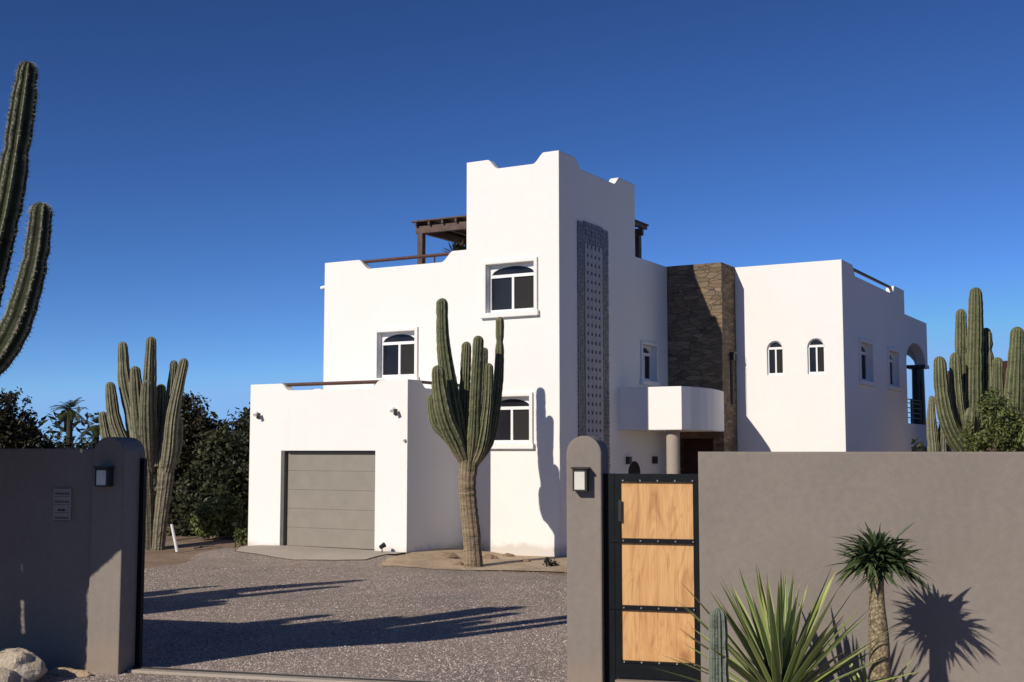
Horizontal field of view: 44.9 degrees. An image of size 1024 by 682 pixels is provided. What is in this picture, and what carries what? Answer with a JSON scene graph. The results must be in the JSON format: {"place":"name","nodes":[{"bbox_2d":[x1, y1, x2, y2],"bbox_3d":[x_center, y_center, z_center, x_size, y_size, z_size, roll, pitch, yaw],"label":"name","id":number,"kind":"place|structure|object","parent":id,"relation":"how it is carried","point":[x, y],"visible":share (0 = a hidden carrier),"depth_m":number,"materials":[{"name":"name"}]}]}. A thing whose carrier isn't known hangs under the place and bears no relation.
{"place":"outdoors","nodes":[
{"label":"outdoors","id":0,"kind":"place"},
{"bbox_2d":[194,543,222,548],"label":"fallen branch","id":1,"kind":"object","parent":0,"point":[207,546],"visible":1,"depth_m":28.23,"materials":[{"name":"brown wood"}]},
{"bbox_2d":[145,525,566,575],"bbox_3d":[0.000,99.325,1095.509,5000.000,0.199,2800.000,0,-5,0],"label":"ground","id":2,"kind":"structure","parent":0,"point":[169,555],"depth_m":27.77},
{"bbox_2d":[0,386,63,447],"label":"broadleaf tree","id":3,"kind":"object","parent":2,"relation":"on","point":[14,431],"visible":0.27,"depth_m":37.49,"materials":[{"name":"green plant"}]},
{"bbox_2d":[0,448,93,669],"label":"garden wall","id":4,"kind":"structure","parent":2,"relation":"on","point":[44,578],"depth_m":13.15,"materials":[{"name":"grey paint"}]},
{"bbox_2d":[53,489,72,520],"bbox_3d":[-4.765,1.736,13.131,0.215,0.340,0.022,-1,-5,15],"label":"wall plaque","id":5,"kind":"object","parent":4,"relation":"attached to","point":[62,504],"depth_m":13.12,"materials":[{"name":"grey metal"}]},
{"bbox_2d":[39,430,91,447],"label":"broadleaf tree","id":6,"kind":"object","parent":2,"relation":"on","point":[65,444],"visible":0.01,"depth_m":42.03,"materials":[{"name":"green plant"}]},
{"bbox_2d":[48,397,88,447],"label":"palm tree","id":7,"kind":"object","parent":2,"relation":"on","point":[69,413],"visible":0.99,"depth_m":43.83,"materials":[{"name":"green plant"}]},
{"bbox_2d":[75,413,99,447],"bbox_3d":[-13.420,4.168,39.773,1.390,3.718,1.615,0,-5,0],"label":"tree","id":8,"kind":"object","parent":2,"relation":"on","point":[95,430],"visible":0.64,"depth_m":39.67,"materials":[{"name":"green plant"}]},
{"bbox_2d":[98,337,188,549],"bbox_3d":[-8.527,2.393,28.519,2.104,4.991,1.078,1,-5,-8],"label":"columnar cactus","id":9,"kind":"object","parent":2,"relation":"on","point":[153,421],"visible":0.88,"depth_m":28.36,"materials":[{"name":"green plant"}]},
{"bbox_2d":[170,524,178,551],"bbox_3d":[-7.554,4.406,27.719,0.203,0.624,0.069,0,-5,0],"label":"plant stake","id":10,"kind":"object","parent":2,"relation":"on","point":[174,539],"visible":1,"depth_m":27.70,"materials":[{"name":"white plastic"}]},
{"bbox_2d":[166,517,212,536],"bbox_3d":[-8.253,4.903,31.424,1.324,1.040,1.024,0,-5,0],"label":"leafy bush","id":11,"kind":"object","parent":2,"relation":"on","point":[184,529],"visible":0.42,"depth_m":31.23,"materials":[{"name":"green plant"}]},
{"bbox_2d":[153,390,229,526],"bbox_3d":[-9.288,3.899,35.858,2.987,5.061,2.891,0,-5,0],"label":"broadleaf tree","id":12,"kind":"object","parent":2,"relation":"on","point":[195,420],"visible":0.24,"depth_m":35.44,"materials":[{"name":"green plant"}]},
{"bbox_2d":[176,536,211,540],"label":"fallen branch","id":13,"kind":"object","parent":2,"relation":"on","point":[191,538],"visible":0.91,"depth_m":29.67,"materials":[{"name":"brown wood"}]},
{"bbox_2d":[170,423,248,528],"bbox_3d":[-7.704,3.858,32.869,2.841,3.396,2.280,-4,-7,40],"label":"broadleaf tree","id":14,"kind":"object","parent":2,"relation":"on","point":[222,459],"visible":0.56,"depth_m":32.52,"materials":[{"name":"green plant"}]},
{"bbox_2d":[193,484,240,537],"bbox_3d":[-7.278,4.398,30.765,1.338,1.671,1.237,0,-5,0],"label":"palm tree","id":15,"kind":"object","parent":2,"relation":"on","point":[221,490],"visible":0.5,"depth_m":30.68,"materials":[{"name":"green plant"}]},
{"bbox_2d":[188,491,247,541],"bbox_3d":[-7.124,4.369,30.156,1.649,1.475,1.115,5,-7,-45],"label":"leafy bush","id":16,"kind":"object","parent":2,"relation":"on","point":[205,523],"visible":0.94,"depth_m":30.01,"materials":[{"name":"green plant"}]},
{"bbox_2d":[212,536,233,539],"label":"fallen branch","id":17,"kind":"object","parent":2,"relation":"on","point":[222,537],"visible":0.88,"depth_m":29.98,"materials":[{"name":"brown wood"}]},
{"bbox_2d":[234,522,237,547],"bbox_3d":[-6.300,4.447,28.218,0.099,0.630,0.099,0,-5,0],"label":"path lamp","id":18,"kind":"object","parent":2,"relation":"on","point":[235,524],"visible":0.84,"depth_m":28.21,"materials":[{"name":"black metal"}]},
{"bbox_2d":[224,402,249,463],"bbox_3d":[-7.394,4.043,35.761,2.329,4.524,2.514,0,-5,0],"label":"broadleaf tree","id":19,"kind":"object","parent":2,"relation":"on","point":[242,425],"visible":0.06,"depth_m":35.23,"materials":[{"name":"green plant"}]},
{"bbox_2d":[232,528,247,546],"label":"leafy bush","id":20,"kind":"object","parent":2,"relation":"on","point":[241,536],"visible":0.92,"depth_m":28.56,"materials":[{"name":"green plant"}]},
{"bbox_2d":[378,548,566,571],"bbox_3d":[1.917,4.509,25.959,6.974,0.182,7.441,-3,-6,29],"label":"sand bed","id":21,"kind":"object","parent":2,"relation":"on","point":[433,559],"visible":0.33,"depth_m":24.99,"materials":[{"name":"beige sand"}]},
{"bbox_2d":[443,553,458,557],"bbox_3d":[-1.283,4.485,25.723,0.310,0.180,0.255,3,-6,-28],"label":"bed stone","id":22,"kind":"object","parent":21,"relation":"on","point":[450,555],"visible":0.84,"depth_m":25.65,"materials":[{"name":"beige stone"}]},
{"bbox_2d":[453,562,463,565],"bbox_3d":[-1.070,4.485,24.830,0.234,0.130,0.190,-1,-5,15],"label":"bed stone","id":23,"kind":"object","parent":21,"relation":"on","point":[459,564],"visible":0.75,"depth_m":24.77,"materials":[{"name":"beige stone"}]},
{"bbox_2d":[427,298,503,566],"bbox_3d":[-0.931,1.814,24.810,1.548,5.427,0.982,0,-5,0],"label":"columnar cactus","id":24,"kind":"object","parent":21,"relation":"on","point":[464,420],"visible":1,"depth_m":24.61,"materials":[{"name":"green plant"}]},
{"bbox_2d":[482,554,498,558],"bbox_3d":[-0.456,4.588,26.172,0.314,0.185,0.271,2,-5,-20],"label":"bed stone","id":25,"kind":"object","parent":21,"relation":"on","point":[488,556],"visible":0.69,"depth_m":26.10,"materials":[{"name":"beige stone"}]},
{"bbox_2d":[502,553,513,556],"bbox_3d":[-0.084,4.666,26.894,0.245,0.130,0.223,-3,-6,31],"label":"bed stone","id":26,"kind":"object","parent":21,"relation":"on","point":[508,554],"visible":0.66,"depth_m":26.84,"materials":[{"name":"beige stone"}]},
{"bbox_2d":[542,559,560,565],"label":"weed","id":27,"kind":"object","parent":21,"relation":"on","point":[553,562],"visible":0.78,"depth_m":24.61,"materials":[{"name":"green plant"}]},
{"bbox_2d":[23,406,951,450],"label":"distant wood","id":28,"kind":"object","parent":2,"relation":"on","point":[55,423],"depth_m":69.61,"materials":[{"name":"green plant"}]},
{"bbox_2d":[248,150,928,556],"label":"house","id":29,"kind":"structure","parent":2,"relation":"on","point":[624,352],"depth_m":28.77,"materials":[{"name":"white paint"}]},
{"bbox_2d":[280,451,374,549],"bbox_3d":[-3.990,3.475,26.955,2.573,2.157,0.128,-3,-6,30],"label":"garage door","id":30,"kind":"structure","parent":29,"relation":"in","point":[324,477],"depth_m":27.01,"materials":[{"name":"beige metal"}]},
{"bbox_2d":[371,327,419,379],"bbox_3d":[-2.699,0.340,29.240,1.320,1.285,0.271,-3,-6,30],"label":"window","id":31,"kind":"structure","parent":29,"relation":"in","point":[399,350],"depth_m":29.32,"materials":[{"name":"white paint"}]},
{"bbox_2d":[442,237,466,251],"bbox_3d":[-0.895,-1.773,30.674,1.654,1.628,0.963,-1,-5,7],"label":"potted plant","id":32,"kind":"object","parent":29,"relation":"on","point":[456,246],"visible":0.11,"depth_m":30.51,"materials":[{"name":"green plant"}]},
{"bbox_2d":[480,257,539,318],"bbox_3d":[-0.013,-1.180,27.829,1.490,1.305,0.271,-3,-6,30],"label":"window","id":33,"kind":"structure","parent":29,"relation":"in","point":[513,288],"depth_m":27.90,"materials":[{"name":"white paint"}]},
{"bbox_2d":[491,392,534,448],"bbox_3d":[-0.039,1.780,27.583,1.310,1.245,0.271,-3,-6,30],"label":"window","id":34,"kind":"structure","parent":29,"relation":"in","point":[515,425],"depth_m":27.59,"materials":[{"name":"white paint"}]},
{"bbox_2d":[628,461,639,473],"bbox_3d":[2.982,3.351,30.160,0.010,0.850,0.700,-3,-6,30],"label":"arched doorway","id":35,"kind":"structure","parent":29,"relation":"in","point":[634,468],"depth_m":30.17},
{"bbox_2d":[640,340,660,386],"bbox_3d":[3.405,0.580,31.261,0.271,1.105,1.110,-3,-6,30],"label":"window","id":36,"kind":"structure","parent":29,"relation":"in","point":[645,351],"depth_m":31.44,"materials":[{"name":"white paint"}]},
{"bbox_2d":[684,439,712,473],"bbox_3d":[5.036,3.853,32.376,1.100,2.580,0.030,-3,-6,30],"label":"front door","id":37,"kind":"structure","parent":29,"relation":"in","point":[692,447],"depth_m":32.58,"materials":[{"name":"brown wood"}]},
{"bbox_2d":[730,361,732,403],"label":"slit window","id":38,"kind":"structure","parent":29,"relation":"in","point":[731,363],"depth_m":32.01,"materials":[{"name":"black glass"}]},
{"bbox_2d":[768,341,783,374],"bbox_3d":[6.824,0.445,31.983,0.426,0.876,0.066,-3,-6,30],"label":"window","id":39,"kind":"structure","parent":29,"relation":"in","point":[775,349],"depth_m":31.98,"materials":[{"name":"white glass"}]},
{"bbox_2d":[808,339,824,373],"bbox_3d":[7.747,0.389,31.459,0.436,0.896,0.066,-3,-6,30],"label":"window","id":40,"kind":"structure","parent":29,"relation":"in","point":[816,348],"depth_m":31.45,"materials":[{"name":"white glass"}]},
{"bbox_2d":[858,338,875,386],"bbox_3d":[9.365,0.585,32.958,0.271,1.215,1.490,-3,-6,30],"label":"window","id":41,"kind":"structure","parent":29,"relation":"in","point":[862,348],"depth_m":33.27,"materials":[{"name":"white paint"}]},
{"bbox_2d":[887,347,901,391],"bbox_3d":[10.922,0.825,35.676,0.271,1.215,1.410,-3,-6,30],"label":"window","id":42,"kind":"structure","parent":29,"relation":"in","point":[891,386],"depth_m":36.01,"materials":[{"name":"white paint"}]},
{"bbox_2d":[698,452,1023,681],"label":"garden wall","id":43,"kind":"structure","parent":2,"relation":"on","point":[772,515],"depth_m":10.91,"materials":[{"name":"grey paint"}]},
{"bbox_2d":[604,473,700,681],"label":"garden gate","id":44,"kind":"structure","parent":43,"relation":"attached to","point":[660,512],"depth_m":11.52,"materials":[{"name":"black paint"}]},
{"bbox_2d":[910,437,952,451],"bbox_3d":[11.392,3.672,29.918,3.826,2.980,1.969,0,-5,0],"label":"leafy bush","id":45,"kind":"object","parent":2,"relation":"on","point":[919,445],"visible":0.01,"depth_m":30.14,"materials":[{"name":"green plant"}]},
{"bbox_2d":[926,396,946,451],"bbox_3d":[8.740,2.884,25.390,0.467,3.527,0.266,3,-6,-29],"label":"columnar cactus","id":46,"kind":"object","parent":2,"relation":"on","point":[936,441],"visible":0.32,"depth_m":25.40,"materials":[{"name":"green plant"}]},
{"bbox_2d":[933,287,1003,451],"bbox_3d":[8.835,1.660,23.723,1.035,5.479,1.509,-4,-7,39],"label":"columnar cactus","id":47,"kind":"object","parent":2,"relation":"on","point":[975,367],"visible":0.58,"depth_m":23.84,"materials":[{"name":"green plant"}]},
{"bbox_2d":[952,386,1023,451],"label":"leafy bush","id":48,"kind":"object","parent":2,"relation":"on","point":[1001,431],"visible":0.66,"depth_m":22.02,"materials":[{"name":"green plant"}]},
{"bbox_2d":[1004,327,1023,451],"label":"columnar cactus","id":49,"kind":"object","parent":2,"relation":"on","point":[1014,382],"visible":0.37,"depth_m":23.44,"materials":[{"name":"green plant"}]},
{"bbox_2d":[37,548,676,681],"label":"gravel driveway","id":50,"kind":"structure","parent":0,"point":[223,557],"depth_m":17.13,"materials":[{"name":"grey gravel"}]},
{"bbox_2d":[0,667,24,681],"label":"boulder","id":51,"kind":"object","parent":50,"relation":"on","point":[7,675],"visible":1,"depth_m":11.98,"materials":[{"name":"grey stone"}]},
{"bbox_2d":[0,647,47,681],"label":"boulder","id":52,"kind":"object","parent":50,"relation":"on","point":[28,666],"visible":0.91,"depth_m":12.15,"materials":[{"name":"beige stone"}]},
{"bbox_2d":[0,59,55,375],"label":"columnar cactus","id":53,"kind":"object","parent":50,"relation":"on","point":[17,323],"visible":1,"depth_m":11.64,"materials":[{"name":"green plant"}]},
{"bbox_2d":[45,667,89,676],"bbox_3d":[-4.552,3.401,12.685,0.548,0.113,0.140,-1,-5,13],"label":"edging stone","id":54,"kind":"object","parent":50,"relation":"on","point":[61,671],"visible":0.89,"depth_m":12.63,"materials":[{"name":"stone"}]},
{"bbox_2d":[87,437,144,673],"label":"gate pillar","id":55,"kind":"structure","parent":50,"relation":"on","point":[113,580],"depth_m":12.91,"materials":[{"name":"grey paint"}]},
{"bbox_2d":[93,466,114,486],"bbox_3d":[-4.254,1.411,12.909,0.174,0.208,0.122,-1,-5,15],"label":"wall lamp","id":56,"kind":"object","parent":55,"relation":"attached to","point":[104,476],"visible":1,"depth_m":12.87,"materials":[{"name":"white glass"}]},
{"bbox_2d":[135,458,146,666],"bbox_3d":[-3.938,2.360,13.148,0.050,2.220,0.060,-1,-5,15],"label":"gate post","id":57,"kind":"object","parent":55,"relation":"attached to","point":[140,564],"visible":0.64,"depth_m":13.13,"materials":[{"name":"black metal"}]},
{"bbox_2d":[127,666,444,681],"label":"gate track strip","id":58,"kind":"object","parent":50,"relation":"on","point":[223,675],"visible":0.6,"depth_m":12.54,"materials":[{"name":"concrete"}]},
{"bbox_2d":[132,666,432,681],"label":"gate rail","id":59,"kind":"object","parent":58,"relation":"attached to","point":[280,674],"visible":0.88,"depth_m":12.52,"materials":[{"name":"grey metal"}]},
{"bbox_2d":[237,545,403,559],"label":"driveway slab","id":60,"kind":"structure","parent":50,"relation":"on","point":[300,552],"depth_m":25.96,"materials":[{"name":"concrete"}]},
{"bbox_2d":[379,542,385,551],"bbox_3d":[-2.690,4.301,25.735,0.155,0.237,0.108,3,-6,-29],"label":"garden light","id":61,"kind":"object","parent":60,"relation":"on","point":[382,545],"visible":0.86,"depth_m":25.71,"materials":[{"name":"black metal"}]},
{"bbox_2d":[566,436,607,681],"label":"gate pillar","id":62,"kind":"structure","parent":50,"relation":"on","point":[585,598],"depth_m":11.59,"materials":[{"name":"grey paint"}]},
{"bbox_2d":[571,467,589,490],"bbox_3d":[0.642,1.293,11.608,0.159,0.223,0.112,-1,-5,15],"label":"wall lamp","id":63,"kind":"object","parent":62,"relation":"attached to","point":[580,478],"visible":1,"depth_m":11.57,"materials":[{"name":"white glass"}]},
{"bbox_2d":[615,677,695,681],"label":"gate threshold","id":64,"kind":"object","parent":50,"relation":"on","point":[620,679],"visible":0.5,"depth_m":11.45,"materials":[{"name":"grey paint"}]},
{"bbox_2d":[708,608,728,681],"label":"columnar cactus","id":65,"kind":"object","parent":50,"relation":"on","point":[718,642],"visible":1,"depth_m":9.48,"materials":[{"name":"green plant"}]},
{"bbox_2d":[655,565,925,681],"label":"agave","id":66,"kind":"object","parent":50,"relation":"on","point":[773,651],"visible":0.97,"depth_m":9.87,"materials":[{"name":"green plant"}]},
{"bbox_2d":[808,638,918,681],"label":"agave","id":67,"kind":"object","parent":50,"relation":"on","point":[856,677],"visible":0.54,"depth_m":10.30,"materials":[{"name":"green plant"}]},
{"bbox_2d":[825,522,936,681],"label":"madagascar palm","id":68,"kind":"object","parent":50,"relation":"on","point":[879,556],"visible":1,"depth_m":9.93,"materials":[{"name":"green plant"}]},
{"bbox_2d":[0,0,1023,450],"label":"sky","id":69,"kind":"structure","parent":0,"point":[201,165],"materials":[{"name":"blue"}]}
]}

